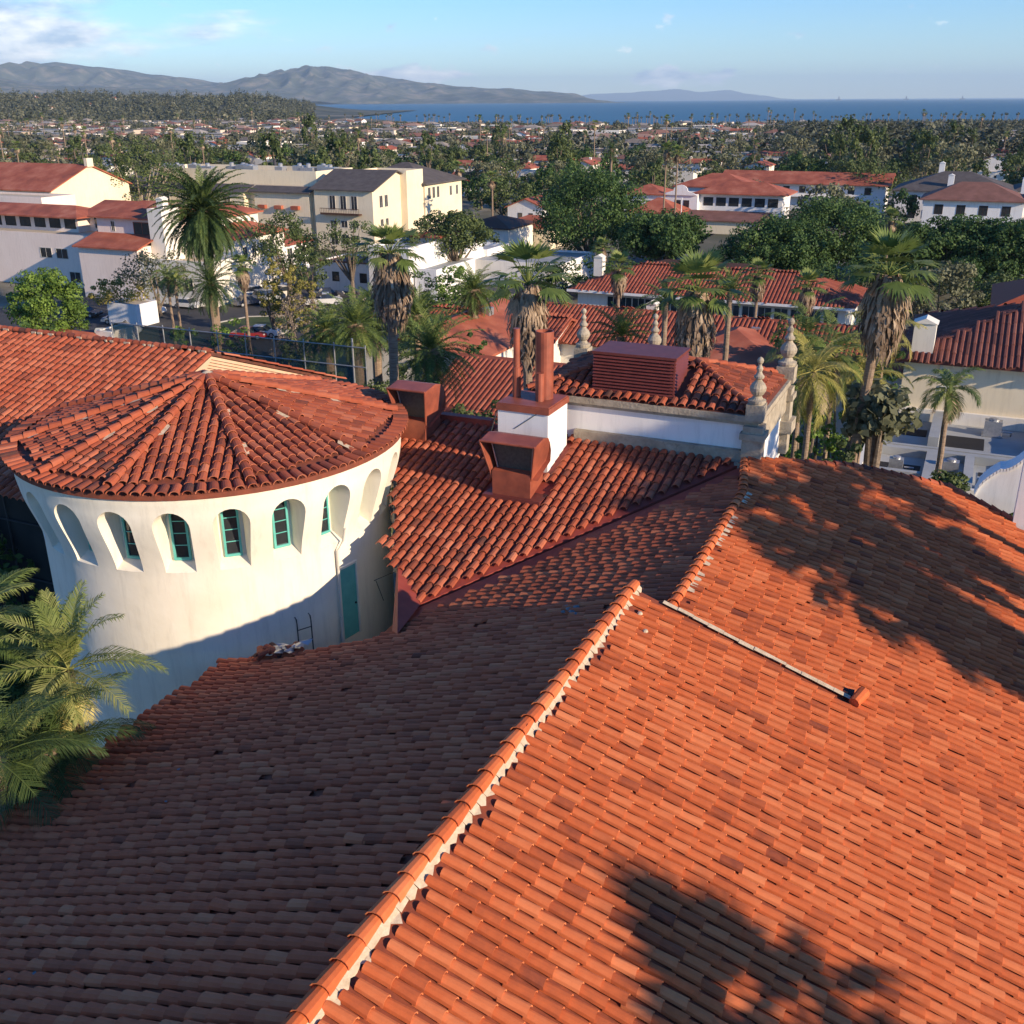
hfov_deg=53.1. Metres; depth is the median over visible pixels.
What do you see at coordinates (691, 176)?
town house
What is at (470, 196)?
dark tree
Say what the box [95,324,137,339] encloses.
parked car
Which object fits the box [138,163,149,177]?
broadleaf tree
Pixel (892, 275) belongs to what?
shade bush
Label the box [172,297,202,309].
parked car
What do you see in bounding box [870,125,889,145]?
tall tree
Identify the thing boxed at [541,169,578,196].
broadleaf tree
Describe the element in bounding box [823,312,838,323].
window
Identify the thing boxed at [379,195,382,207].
window
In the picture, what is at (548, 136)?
olive tree
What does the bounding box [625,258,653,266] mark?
shade bush
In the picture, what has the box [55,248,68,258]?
window
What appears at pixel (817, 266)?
shade bush
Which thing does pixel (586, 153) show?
dark tree
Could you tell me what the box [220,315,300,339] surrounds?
planting island
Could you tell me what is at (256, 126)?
town house
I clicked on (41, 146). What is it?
olive tree
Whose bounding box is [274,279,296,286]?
parked car
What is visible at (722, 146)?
fan palm
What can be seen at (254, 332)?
parked car
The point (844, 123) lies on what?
tall tree
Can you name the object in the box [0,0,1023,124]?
sky
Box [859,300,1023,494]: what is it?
stucco annex
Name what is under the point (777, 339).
garden shrub
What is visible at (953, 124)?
tall tree
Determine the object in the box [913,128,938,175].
tall tree
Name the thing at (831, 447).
garden shrub
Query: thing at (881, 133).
tall tree
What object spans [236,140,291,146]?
town house
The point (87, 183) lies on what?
gabled hall
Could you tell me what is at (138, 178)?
town house
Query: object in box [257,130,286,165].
tall tree
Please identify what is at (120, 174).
eucalyptus tree
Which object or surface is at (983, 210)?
window
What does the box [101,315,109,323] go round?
parked car
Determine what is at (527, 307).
fan palm
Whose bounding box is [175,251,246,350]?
date palm
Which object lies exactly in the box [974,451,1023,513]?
scroll arch
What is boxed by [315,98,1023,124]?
sea
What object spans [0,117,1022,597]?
ground
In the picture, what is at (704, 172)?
broadleaf tree
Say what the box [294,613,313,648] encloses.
steel ladder
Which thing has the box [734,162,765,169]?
broadleaf tree
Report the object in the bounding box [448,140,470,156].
olive tree
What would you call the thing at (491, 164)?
olive tree
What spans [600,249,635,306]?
fan palm
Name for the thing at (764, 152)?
town house
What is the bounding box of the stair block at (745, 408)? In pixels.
[524,308,797,467]
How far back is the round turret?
30.56 m
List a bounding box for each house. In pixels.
[44,138,60,142]
[98,164,134,174]
[100,151,128,163]
[126,175,148,180]
[175,126,192,129]
[207,141,230,147]
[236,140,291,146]
[246,152,270,164]
[248,124,263,128]
[255,157,275,164]
[284,232,312,270]
[340,124,358,128]
[354,119,366,122]
[368,230,594,300]
[370,144,396,151]
[374,138,402,140]
[452,170,495,191]
[454,160,500,174]
[458,136,492,138]
[462,142,477,149]
[467,215,534,245]
[494,139,522,144]
[505,195,546,217]
[508,161,545,175]
[512,131,529,136]
[517,170,535,180]
[520,215,561,248]
[531,155,548,163]
[549,129,586,130]
[581,157,601,171]
[588,130,625,132]
[601,164,641,181]
[625,173,797,234]
[663,156,703,172]
[669,171,699,183]
[709,127,722,132]
[729,128,752,132]
[738,153,751,166]
[743,158,775,170]
[756,149,792,163]
[969,170,1005,180]
[983,154,1004,169]
[996,147,1013,153]
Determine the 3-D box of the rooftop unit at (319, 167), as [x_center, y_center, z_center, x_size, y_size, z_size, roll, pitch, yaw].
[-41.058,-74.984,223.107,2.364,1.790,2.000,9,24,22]
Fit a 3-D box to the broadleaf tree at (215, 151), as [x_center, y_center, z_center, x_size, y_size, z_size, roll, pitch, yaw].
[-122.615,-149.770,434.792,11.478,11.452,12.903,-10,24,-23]
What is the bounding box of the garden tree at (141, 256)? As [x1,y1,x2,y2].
[111,248,196,317]
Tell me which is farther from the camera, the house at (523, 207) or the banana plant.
the house at (523, 207)
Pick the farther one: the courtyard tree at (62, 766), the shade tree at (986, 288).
the shade tree at (986, 288)
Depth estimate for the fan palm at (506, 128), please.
435.93 m
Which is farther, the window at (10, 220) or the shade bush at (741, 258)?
the window at (10, 220)
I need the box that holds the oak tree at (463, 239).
[399,209,499,261]
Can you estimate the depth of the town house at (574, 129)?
829.59 m
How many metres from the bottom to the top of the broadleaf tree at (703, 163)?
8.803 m
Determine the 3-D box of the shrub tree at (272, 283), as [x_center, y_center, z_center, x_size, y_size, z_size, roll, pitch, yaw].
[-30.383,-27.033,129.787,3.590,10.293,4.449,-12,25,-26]
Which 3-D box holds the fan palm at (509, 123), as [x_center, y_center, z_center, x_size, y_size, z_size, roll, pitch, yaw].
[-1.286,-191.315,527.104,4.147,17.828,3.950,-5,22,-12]
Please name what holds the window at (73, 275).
in the apartment building at (88, 247)
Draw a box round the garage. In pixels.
[314,254,369,291]
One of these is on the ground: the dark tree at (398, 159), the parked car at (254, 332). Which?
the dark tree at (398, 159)
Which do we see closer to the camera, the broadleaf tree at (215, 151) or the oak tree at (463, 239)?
the oak tree at (463, 239)
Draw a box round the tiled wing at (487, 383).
[366,299,908,442]
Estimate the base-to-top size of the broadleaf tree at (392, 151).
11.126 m
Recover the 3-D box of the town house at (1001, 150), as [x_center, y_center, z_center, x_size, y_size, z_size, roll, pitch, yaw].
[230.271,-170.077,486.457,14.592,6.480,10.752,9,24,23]
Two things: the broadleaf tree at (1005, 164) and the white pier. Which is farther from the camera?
the broadleaf tree at (1005, 164)
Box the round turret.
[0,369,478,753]
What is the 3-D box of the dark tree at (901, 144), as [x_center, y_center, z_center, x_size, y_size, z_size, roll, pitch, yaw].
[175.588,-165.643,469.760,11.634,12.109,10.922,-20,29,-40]
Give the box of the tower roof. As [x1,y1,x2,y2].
[990,279,1023,305]
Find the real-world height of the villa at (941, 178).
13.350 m
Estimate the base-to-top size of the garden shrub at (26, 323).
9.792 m
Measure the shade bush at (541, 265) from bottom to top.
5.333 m
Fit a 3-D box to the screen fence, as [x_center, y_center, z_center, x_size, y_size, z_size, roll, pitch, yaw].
[-17.968,-5.022,68.100,20.150,14.693,0.154,9,24,22]
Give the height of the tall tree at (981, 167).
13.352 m
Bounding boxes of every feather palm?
[0,567,69,802]
[0,579,169,754]
[0,655,154,834]
[0,670,110,832]
[148,261,183,344]
[156,269,189,344]
[762,296,848,458]
[765,325,863,459]
[795,308,863,460]
[828,338,914,463]
[846,299,926,380]
[912,367,985,477]
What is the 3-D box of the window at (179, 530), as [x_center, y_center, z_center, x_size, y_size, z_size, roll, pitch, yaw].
[-9.566,0.635,29.512,0.500,1.620,0.100,-1,22,-3]
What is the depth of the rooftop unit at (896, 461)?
58.84 m
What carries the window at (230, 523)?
in the round turret
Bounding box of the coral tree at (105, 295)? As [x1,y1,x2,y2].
[87,277,148,304]
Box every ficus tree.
[531,157,650,258]
[614,208,712,260]
[712,212,844,270]
[760,191,894,270]
[844,217,945,278]
[897,213,1015,281]
[959,214,1023,281]
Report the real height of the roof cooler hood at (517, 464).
1.920 m
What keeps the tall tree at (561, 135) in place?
on the ground
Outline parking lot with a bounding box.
[0,273,413,377]
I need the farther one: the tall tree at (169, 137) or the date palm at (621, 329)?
the tall tree at (169, 137)
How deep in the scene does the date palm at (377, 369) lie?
86.59 m
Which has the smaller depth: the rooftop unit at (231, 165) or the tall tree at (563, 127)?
the rooftop unit at (231, 165)
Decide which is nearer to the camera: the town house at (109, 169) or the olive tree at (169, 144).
the town house at (109, 169)
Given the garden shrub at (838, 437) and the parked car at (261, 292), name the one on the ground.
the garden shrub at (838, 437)
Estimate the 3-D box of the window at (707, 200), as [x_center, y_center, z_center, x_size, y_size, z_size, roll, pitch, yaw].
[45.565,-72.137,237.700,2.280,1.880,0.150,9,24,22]
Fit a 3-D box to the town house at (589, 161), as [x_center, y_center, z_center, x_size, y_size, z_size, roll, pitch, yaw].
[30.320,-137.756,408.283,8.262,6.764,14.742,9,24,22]
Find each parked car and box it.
[67,305,102,317]
[94,319,142,332]
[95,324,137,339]
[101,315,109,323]
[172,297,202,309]
[229,326,266,339]
[231,294,261,306]
[246,284,262,295]
[252,288,285,299]
[252,324,281,337]
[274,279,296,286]
[275,285,293,296]
[305,292,341,304]
[314,287,344,296]
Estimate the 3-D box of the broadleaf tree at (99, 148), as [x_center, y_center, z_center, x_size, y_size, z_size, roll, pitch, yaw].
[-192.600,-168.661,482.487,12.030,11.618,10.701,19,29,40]
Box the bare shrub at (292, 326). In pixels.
[269,292,325,371]
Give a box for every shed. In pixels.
[107,298,158,326]
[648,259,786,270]
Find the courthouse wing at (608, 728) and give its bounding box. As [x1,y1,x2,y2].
[0,412,1023,1023]
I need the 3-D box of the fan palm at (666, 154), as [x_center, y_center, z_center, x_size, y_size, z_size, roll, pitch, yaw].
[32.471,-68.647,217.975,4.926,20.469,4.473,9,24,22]
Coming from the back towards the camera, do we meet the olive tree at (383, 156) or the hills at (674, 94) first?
the hills at (674, 94)
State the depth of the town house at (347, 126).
972.46 m
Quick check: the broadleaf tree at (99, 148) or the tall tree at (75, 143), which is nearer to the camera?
the tall tree at (75, 143)
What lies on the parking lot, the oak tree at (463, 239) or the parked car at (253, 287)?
the parked car at (253, 287)
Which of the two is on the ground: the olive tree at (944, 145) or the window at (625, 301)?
the olive tree at (944, 145)
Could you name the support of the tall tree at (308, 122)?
on the ground
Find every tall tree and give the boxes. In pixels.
[64,133,87,163]
[163,130,178,150]
[175,130,201,163]
[200,144,216,163]
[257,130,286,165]
[301,113,318,147]
[307,145,327,166]
[323,128,359,168]
[356,145,382,168]
[419,131,439,168]
[491,122,507,153]
[546,132,567,173]
[547,133,569,173]
[556,120,573,147]
[643,156,667,186]
[818,130,844,167]
[828,136,848,169]
[831,114,855,154]
[846,121,881,172]
[869,128,887,153]
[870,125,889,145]
[901,128,926,179]
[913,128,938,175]
[944,119,964,144]
[964,127,977,150]
[971,157,991,176]
[1016,132,1023,152]
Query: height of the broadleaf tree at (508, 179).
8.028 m
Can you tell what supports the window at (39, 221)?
in the apartment building at (88, 247)
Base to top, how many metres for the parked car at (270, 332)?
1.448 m
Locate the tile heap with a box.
[251,639,311,661]
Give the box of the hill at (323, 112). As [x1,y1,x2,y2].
[2,102,413,119]
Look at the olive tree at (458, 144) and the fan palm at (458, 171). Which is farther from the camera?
the olive tree at (458, 144)
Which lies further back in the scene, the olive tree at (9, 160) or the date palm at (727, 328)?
the olive tree at (9, 160)
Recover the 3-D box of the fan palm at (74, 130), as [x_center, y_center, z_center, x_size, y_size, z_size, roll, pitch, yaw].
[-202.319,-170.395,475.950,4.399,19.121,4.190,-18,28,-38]
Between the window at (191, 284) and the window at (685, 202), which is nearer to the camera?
the window at (191, 284)
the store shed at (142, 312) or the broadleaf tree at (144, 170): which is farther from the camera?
the broadleaf tree at (144, 170)
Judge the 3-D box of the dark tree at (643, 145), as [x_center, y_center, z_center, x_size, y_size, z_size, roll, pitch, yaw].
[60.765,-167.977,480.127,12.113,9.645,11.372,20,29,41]
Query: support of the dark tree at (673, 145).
on the ground
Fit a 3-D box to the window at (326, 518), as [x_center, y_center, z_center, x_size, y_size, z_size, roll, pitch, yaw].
[-5.813,-0.078,31.236,0.100,1.620,0.500,17,28,37]
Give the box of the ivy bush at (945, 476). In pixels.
[930,469,970,491]
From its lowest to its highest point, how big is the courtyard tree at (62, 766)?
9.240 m
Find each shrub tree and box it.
[255,257,283,329]
[268,264,307,339]
[284,279,320,343]
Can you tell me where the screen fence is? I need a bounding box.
[110,320,367,386]
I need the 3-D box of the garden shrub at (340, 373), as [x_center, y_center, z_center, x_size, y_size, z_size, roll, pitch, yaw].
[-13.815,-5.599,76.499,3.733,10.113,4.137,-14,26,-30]
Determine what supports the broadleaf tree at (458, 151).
on the ground
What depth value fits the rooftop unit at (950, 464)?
58.12 m
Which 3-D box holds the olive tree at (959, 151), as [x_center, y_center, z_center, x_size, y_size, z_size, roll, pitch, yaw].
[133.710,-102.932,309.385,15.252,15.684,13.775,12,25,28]
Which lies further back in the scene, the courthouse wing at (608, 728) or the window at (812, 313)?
the window at (812, 313)
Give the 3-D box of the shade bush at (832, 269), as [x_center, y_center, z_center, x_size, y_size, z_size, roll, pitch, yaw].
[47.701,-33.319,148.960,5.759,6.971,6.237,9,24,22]
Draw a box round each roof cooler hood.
[386,380,445,443]
[479,431,550,498]
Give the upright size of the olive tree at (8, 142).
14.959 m
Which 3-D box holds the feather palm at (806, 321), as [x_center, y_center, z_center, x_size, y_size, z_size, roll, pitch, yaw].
[15.909,-3.304,58.675,4.610,18.216,4.654,18,28,38]
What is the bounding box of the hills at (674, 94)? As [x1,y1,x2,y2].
[582,89,794,100]
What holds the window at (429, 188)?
in the hotel
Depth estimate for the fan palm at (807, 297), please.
93.75 m
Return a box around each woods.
[0,87,315,121]
[0,116,1023,172]
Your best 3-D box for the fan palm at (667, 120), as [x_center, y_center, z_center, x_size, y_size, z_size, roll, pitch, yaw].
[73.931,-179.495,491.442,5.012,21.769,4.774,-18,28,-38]
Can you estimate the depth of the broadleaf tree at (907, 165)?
338.59 m
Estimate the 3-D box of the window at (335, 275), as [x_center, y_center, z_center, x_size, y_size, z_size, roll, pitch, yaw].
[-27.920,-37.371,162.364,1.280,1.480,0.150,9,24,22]
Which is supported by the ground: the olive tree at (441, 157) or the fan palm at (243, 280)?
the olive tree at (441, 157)
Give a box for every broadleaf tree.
[0,151,13,157]
[16,150,39,162]
[26,138,50,153]
[78,152,103,164]
[91,142,114,158]
[116,159,132,171]
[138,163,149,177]
[184,153,208,162]
[209,145,233,160]
[228,148,250,162]
[288,144,307,153]
[375,150,397,160]
[378,146,401,157]
[405,145,424,153]
[432,146,458,172]
[432,155,455,172]
[441,143,469,171]
[465,142,491,157]
[472,149,504,171]
[487,153,519,178]
[493,172,520,196]
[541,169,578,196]
[546,146,580,173]
[623,165,666,188]
[697,167,719,177]
[699,158,718,170]
[710,151,733,168]
[710,165,732,172]
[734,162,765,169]
[743,155,761,164]
[744,144,756,151]
[759,156,776,168]
[787,152,828,170]
[887,153,915,182]
[933,152,960,172]
[986,137,1001,152]
[995,151,1023,181]
[1002,165,1023,184]
[1006,151,1023,157]
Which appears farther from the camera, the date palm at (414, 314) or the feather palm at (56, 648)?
the date palm at (414, 314)
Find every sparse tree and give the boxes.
[283,249,332,309]
[313,218,382,301]
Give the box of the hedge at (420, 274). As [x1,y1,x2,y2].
[408,271,442,312]
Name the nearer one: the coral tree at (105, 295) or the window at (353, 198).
the coral tree at (105, 295)
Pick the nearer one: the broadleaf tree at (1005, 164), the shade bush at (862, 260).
the shade bush at (862, 260)
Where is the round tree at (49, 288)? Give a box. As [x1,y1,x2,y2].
[3,266,89,331]
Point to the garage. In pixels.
(338, 279)
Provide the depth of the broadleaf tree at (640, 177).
283.37 m
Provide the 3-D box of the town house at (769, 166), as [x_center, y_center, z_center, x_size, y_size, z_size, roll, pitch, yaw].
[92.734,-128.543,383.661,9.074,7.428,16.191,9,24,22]
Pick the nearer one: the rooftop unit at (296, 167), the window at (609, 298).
the window at (609, 298)
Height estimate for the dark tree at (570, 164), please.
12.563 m
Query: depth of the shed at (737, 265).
150.74 m
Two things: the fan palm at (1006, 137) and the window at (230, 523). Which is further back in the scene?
the fan palm at (1006, 137)
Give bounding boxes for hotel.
[129,162,466,251]
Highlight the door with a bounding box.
[336,559,362,638]
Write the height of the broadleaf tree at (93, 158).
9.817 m
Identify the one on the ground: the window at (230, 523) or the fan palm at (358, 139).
the fan palm at (358, 139)
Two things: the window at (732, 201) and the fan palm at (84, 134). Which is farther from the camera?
the fan palm at (84, 134)
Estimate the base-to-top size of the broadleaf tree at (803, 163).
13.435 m
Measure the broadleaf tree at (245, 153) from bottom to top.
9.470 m
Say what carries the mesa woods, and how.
on the hill at (323, 112)
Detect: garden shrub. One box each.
[19,320,54,329]
[169,325,197,344]
[208,317,257,358]
[276,329,319,370]
[326,371,343,378]
[361,381,394,559]
[368,334,424,390]
[431,311,451,324]
[451,399,499,423]
[466,332,487,354]
[769,311,818,417]
[783,341,829,458]
[794,381,844,459]
[808,363,863,461]
[833,438,862,462]
[852,310,862,325]
[862,348,910,447]
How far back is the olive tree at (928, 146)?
398.26 m
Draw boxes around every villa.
[891,162,1023,222]
[919,182,1023,227]
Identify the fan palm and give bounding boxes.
[0,129,3,156]
[9,140,22,161]
[57,117,65,146]
[70,124,78,138]
[79,126,88,154]
[102,130,116,168]
[165,123,174,147]
[198,140,206,163]
[226,252,254,355]
[350,222,427,554]
[352,130,364,149]
[451,160,465,175]
[478,114,482,139]
[478,237,576,389]
[482,169,500,215]
[483,127,491,155]
[499,131,508,174]
[503,126,509,144]
[507,122,512,141]
[581,130,586,143]
[590,236,614,263]
[591,120,598,156]
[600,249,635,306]
[650,245,752,357]
[657,140,675,209]
[663,114,670,142]
[671,144,686,213]
[710,112,714,137]
[718,138,725,165]
[739,257,775,317]
[752,139,758,168]
[788,266,828,315]
[833,223,943,462]
[877,206,905,271]
[1003,131,1008,153]
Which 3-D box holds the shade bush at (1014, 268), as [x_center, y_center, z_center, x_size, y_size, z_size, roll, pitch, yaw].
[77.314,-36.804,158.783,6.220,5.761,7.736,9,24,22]
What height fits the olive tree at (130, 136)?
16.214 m
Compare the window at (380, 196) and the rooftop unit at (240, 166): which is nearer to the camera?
the window at (380, 196)
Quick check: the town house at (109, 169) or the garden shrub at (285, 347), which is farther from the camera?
the town house at (109, 169)
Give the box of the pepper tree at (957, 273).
[904,259,984,319]
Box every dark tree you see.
[213,151,229,160]
[224,150,249,162]
[269,143,301,160]
[393,154,422,165]
[461,171,479,195]
[461,173,489,208]
[511,173,535,197]
[528,162,554,196]
[560,158,583,174]
[576,148,597,158]
[579,144,595,156]
[588,153,626,181]
[622,145,648,161]
[630,143,651,150]
[663,141,689,155]
[775,164,792,170]
[779,150,802,170]
[806,158,830,171]
[883,188,920,224]
[889,138,904,147]
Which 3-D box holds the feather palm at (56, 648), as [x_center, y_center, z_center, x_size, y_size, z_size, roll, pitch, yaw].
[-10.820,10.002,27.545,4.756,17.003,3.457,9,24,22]
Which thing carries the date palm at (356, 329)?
on the ground
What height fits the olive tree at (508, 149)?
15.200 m
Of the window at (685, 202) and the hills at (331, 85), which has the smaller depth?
the window at (685, 202)
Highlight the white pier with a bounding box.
[1012,461,1023,529]
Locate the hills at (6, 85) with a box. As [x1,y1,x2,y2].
[0,78,337,103]
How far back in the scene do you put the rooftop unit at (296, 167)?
224.61 m
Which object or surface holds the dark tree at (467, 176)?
on the ground
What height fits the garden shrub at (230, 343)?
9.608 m
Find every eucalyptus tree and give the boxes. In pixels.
[81,133,186,200]
[143,167,177,181]
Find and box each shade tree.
[245,209,322,300]
[472,176,535,214]
[819,153,916,197]
[971,269,1020,307]
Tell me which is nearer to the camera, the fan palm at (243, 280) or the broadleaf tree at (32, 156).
the fan palm at (243, 280)
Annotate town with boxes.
[0,117,1017,167]
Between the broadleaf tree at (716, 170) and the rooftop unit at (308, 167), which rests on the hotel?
the rooftop unit at (308, 167)
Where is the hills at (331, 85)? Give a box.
[0,61,625,103]
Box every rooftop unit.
[187,163,200,167]
[200,163,214,168]
[226,162,235,168]
[238,163,253,168]
[243,164,257,169]
[275,163,286,170]
[292,163,305,170]
[300,163,316,170]
[317,163,327,170]
[322,164,338,170]
[888,455,913,470]
[941,457,962,475]
[981,417,1011,437]
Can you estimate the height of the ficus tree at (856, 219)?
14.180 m
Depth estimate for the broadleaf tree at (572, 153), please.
370.22 m
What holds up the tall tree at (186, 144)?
on the ground
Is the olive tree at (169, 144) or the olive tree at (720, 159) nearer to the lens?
the olive tree at (720, 159)
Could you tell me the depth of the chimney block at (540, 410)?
33.38 m
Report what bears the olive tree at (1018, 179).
on the ground
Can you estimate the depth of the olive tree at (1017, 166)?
305.49 m
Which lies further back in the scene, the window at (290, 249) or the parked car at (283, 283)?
the window at (290, 249)
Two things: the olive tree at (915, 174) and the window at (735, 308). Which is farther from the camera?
the olive tree at (915, 174)
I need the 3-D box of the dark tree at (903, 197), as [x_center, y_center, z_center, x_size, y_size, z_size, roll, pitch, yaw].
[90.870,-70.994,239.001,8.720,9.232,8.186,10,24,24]
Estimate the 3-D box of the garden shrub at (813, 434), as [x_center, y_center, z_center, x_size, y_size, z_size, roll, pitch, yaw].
[17.937,-3.029,62.945,2.820,15.178,3.265,9,24,22]
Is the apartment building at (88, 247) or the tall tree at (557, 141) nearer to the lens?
the apartment building at (88, 247)
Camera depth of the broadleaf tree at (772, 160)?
399.10 m
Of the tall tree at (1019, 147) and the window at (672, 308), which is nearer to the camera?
the window at (672, 308)
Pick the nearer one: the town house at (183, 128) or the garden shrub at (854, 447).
the garden shrub at (854, 447)
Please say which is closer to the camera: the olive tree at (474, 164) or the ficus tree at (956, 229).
the ficus tree at (956, 229)
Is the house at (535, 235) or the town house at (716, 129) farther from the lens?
the town house at (716, 129)
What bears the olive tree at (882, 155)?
on the ground
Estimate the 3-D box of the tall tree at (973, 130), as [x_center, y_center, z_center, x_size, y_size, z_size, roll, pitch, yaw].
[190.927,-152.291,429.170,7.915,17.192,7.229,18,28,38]
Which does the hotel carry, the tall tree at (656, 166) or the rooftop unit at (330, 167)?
the rooftop unit at (330, 167)
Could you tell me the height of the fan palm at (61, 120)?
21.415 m
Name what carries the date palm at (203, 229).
on the parking lot
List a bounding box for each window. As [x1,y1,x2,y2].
[5,216,16,225]
[19,216,30,225]
[34,217,45,226]
[39,247,52,257]
[49,218,60,227]
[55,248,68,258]
[64,219,75,228]
[69,271,81,282]
[110,221,115,230]
[121,517,139,558]
[133,222,149,234]
[168,514,192,560]
[184,278,193,291]
[220,509,242,556]
[242,246,247,257]
[272,500,290,548]
[287,248,292,258]
[321,495,330,534]
[329,195,335,209]
[330,220,336,226]
[331,236,338,244]
[332,271,339,280]
[339,195,346,209]
[341,220,347,227]
[350,196,357,210]
[359,273,366,282]
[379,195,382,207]
[384,194,387,206]
[428,187,430,198]
[432,186,434,197]
[607,295,616,306]
[620,297,631,306]
[632,297,644,308]
[670,302,680,310]
[683,200,688,207]
[703,197,712,205]
[711,306,723,314]
[716,197,725,205]
[725,304,739,315]
[729,198,738,206]
[741,198,751,206]
[741,305,753,316]
[754,199,764,206]
[757,306,771,318]
[767,199,777,207]
[773,307,788,319]
[789,309,800,319]
[799,186,805,192]
[807,310,821,322]
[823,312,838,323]
[864,188,871,194]
[934,204,942,213]
[956,205,965,213]
[978,206,987,215]
[1001,206,1010,216]
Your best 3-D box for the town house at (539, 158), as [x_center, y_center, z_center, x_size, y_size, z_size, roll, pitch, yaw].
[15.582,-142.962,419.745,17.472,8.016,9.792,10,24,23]
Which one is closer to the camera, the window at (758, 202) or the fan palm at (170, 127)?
the window at (758, 202)
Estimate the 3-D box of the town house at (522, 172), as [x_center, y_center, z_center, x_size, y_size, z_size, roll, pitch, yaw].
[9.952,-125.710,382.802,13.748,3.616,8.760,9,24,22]
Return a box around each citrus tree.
[428,265,485,310]
[492,271,516,299]
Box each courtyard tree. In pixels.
[0,532,61,714]
[0,647,72,799]
[4,731,76,803]
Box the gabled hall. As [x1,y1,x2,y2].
[0,158,131,207]
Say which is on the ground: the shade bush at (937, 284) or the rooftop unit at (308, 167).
the shade bush at (937, 284)
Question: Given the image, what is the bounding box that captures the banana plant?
[840,377,924,467]
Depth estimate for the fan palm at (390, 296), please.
55.93 m
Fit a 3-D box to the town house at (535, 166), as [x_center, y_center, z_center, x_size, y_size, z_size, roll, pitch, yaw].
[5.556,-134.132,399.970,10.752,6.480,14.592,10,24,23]
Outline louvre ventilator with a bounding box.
[592,341,690,397]
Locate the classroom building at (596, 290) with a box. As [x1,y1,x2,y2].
[567,254,866,324]
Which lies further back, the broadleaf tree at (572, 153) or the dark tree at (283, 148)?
the dark tree at (283, 148)
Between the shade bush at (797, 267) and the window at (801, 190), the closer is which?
the shade bush at (797, 267)
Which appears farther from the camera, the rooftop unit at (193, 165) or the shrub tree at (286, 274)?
the rooftop unit at (193, 165)
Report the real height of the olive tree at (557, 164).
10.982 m
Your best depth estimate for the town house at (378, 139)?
663.46 m
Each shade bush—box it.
[520,261,561,290]
[545,257,583,293]
[565,253,608,295]
[606,259,625,269]
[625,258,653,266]
[729,255,755,263]
[787,260,808,270]
[794,256,833,277]
[820,259,861,284]
[850,258,882,287]
[870,265,909,283]
[900,262,933,290]
[917,262,968,296]
[944,255,985,299]
[972,258,1015,284]
[992,255,1023,279]
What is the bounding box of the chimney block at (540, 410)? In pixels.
[491,328,568,472]
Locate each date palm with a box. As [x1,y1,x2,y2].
[141,163,259,343]
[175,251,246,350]
[292,298,347,379]
[307,284,402,384]
[337,282,387,389]
[374,299,484,401]
[383,282,458,381]
[445,261,503,318]
[543,171,570,219]
[588,301,652,345]
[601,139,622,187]
[638,276,684,345]
[703,265,759,360]
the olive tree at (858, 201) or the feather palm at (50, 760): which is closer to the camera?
the feather palm at (50, 760)
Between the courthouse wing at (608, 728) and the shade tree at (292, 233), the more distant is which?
the shade tree at (292, 233)
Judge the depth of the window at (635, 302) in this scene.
127.34 m
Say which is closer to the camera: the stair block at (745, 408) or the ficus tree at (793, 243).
the stair block at (745, 408)
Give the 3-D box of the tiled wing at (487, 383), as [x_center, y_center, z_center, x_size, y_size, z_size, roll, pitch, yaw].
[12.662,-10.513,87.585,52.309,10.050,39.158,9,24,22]
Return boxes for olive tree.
[0,157,25,162]
[1,137,32,161]
[34,138,59,157]
[70,149,86,161]
[122,132,151,161]
[124,159,141,174]
[138,138,173,160]
[150,140,174,160]
[150,149,189,166]
[215,137,243,151]
[245,133,276,157]
[284,149,333,165]
[299,159,323,165]
[307,138,333,152]
[332,153,360,168]
[333,133,365,165]
[367,160,392,167]
[369,154,394,164]
[426,152,447,167]
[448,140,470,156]
[462,160,489,179]
[474,160,506,188]
[487,183,507,212]
[499,141,535,178]
[526,172,545,190]
[538,160,572,180]
[541,131,567,151]
[609,146,701,185]
[642,166,677,189]
[705,153,739,172]
[717,132,748,151]
[722,147,744,168]
[769,134,796,150]
[770,134,809,165]
[797,182,853,229]
[828,196,863,229]
[829,152,876,171]
[857,144,892,171]
[907,159,931,176]
[913,160,939,178]
[914,138,946,155]
[918,141,962,172]
[929,144,978,171]
[975,146,996,157]
[1007,164,1022,179]
[1012,167,1023,184]
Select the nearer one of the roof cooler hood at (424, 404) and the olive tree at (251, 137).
the roof cooler hood at (424, 404)
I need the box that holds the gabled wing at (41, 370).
[0,325,346,501]
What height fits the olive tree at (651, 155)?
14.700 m
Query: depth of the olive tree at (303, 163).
282.69 m
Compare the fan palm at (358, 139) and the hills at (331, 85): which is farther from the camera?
the hills at (331, 85)
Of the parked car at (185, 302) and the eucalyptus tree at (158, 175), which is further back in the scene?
the eucalyptus tree at (158, 175)
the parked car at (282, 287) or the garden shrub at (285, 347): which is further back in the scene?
the parked car at (282, 287)
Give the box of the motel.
[723,170,896,213]
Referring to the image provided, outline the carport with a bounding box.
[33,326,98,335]
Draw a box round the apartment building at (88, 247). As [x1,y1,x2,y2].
[0,196,288,306]
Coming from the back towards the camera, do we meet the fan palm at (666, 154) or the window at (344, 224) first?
the fan palm at (666, 154)
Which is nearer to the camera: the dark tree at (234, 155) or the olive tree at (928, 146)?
the olive tree at (928, 146)
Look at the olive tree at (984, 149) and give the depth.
424.94 m
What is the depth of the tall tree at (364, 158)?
246.30 m
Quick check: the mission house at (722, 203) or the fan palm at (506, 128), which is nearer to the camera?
the mission house at (722, 203)
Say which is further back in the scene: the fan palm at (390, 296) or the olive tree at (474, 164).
the olive tree at (474, 164)

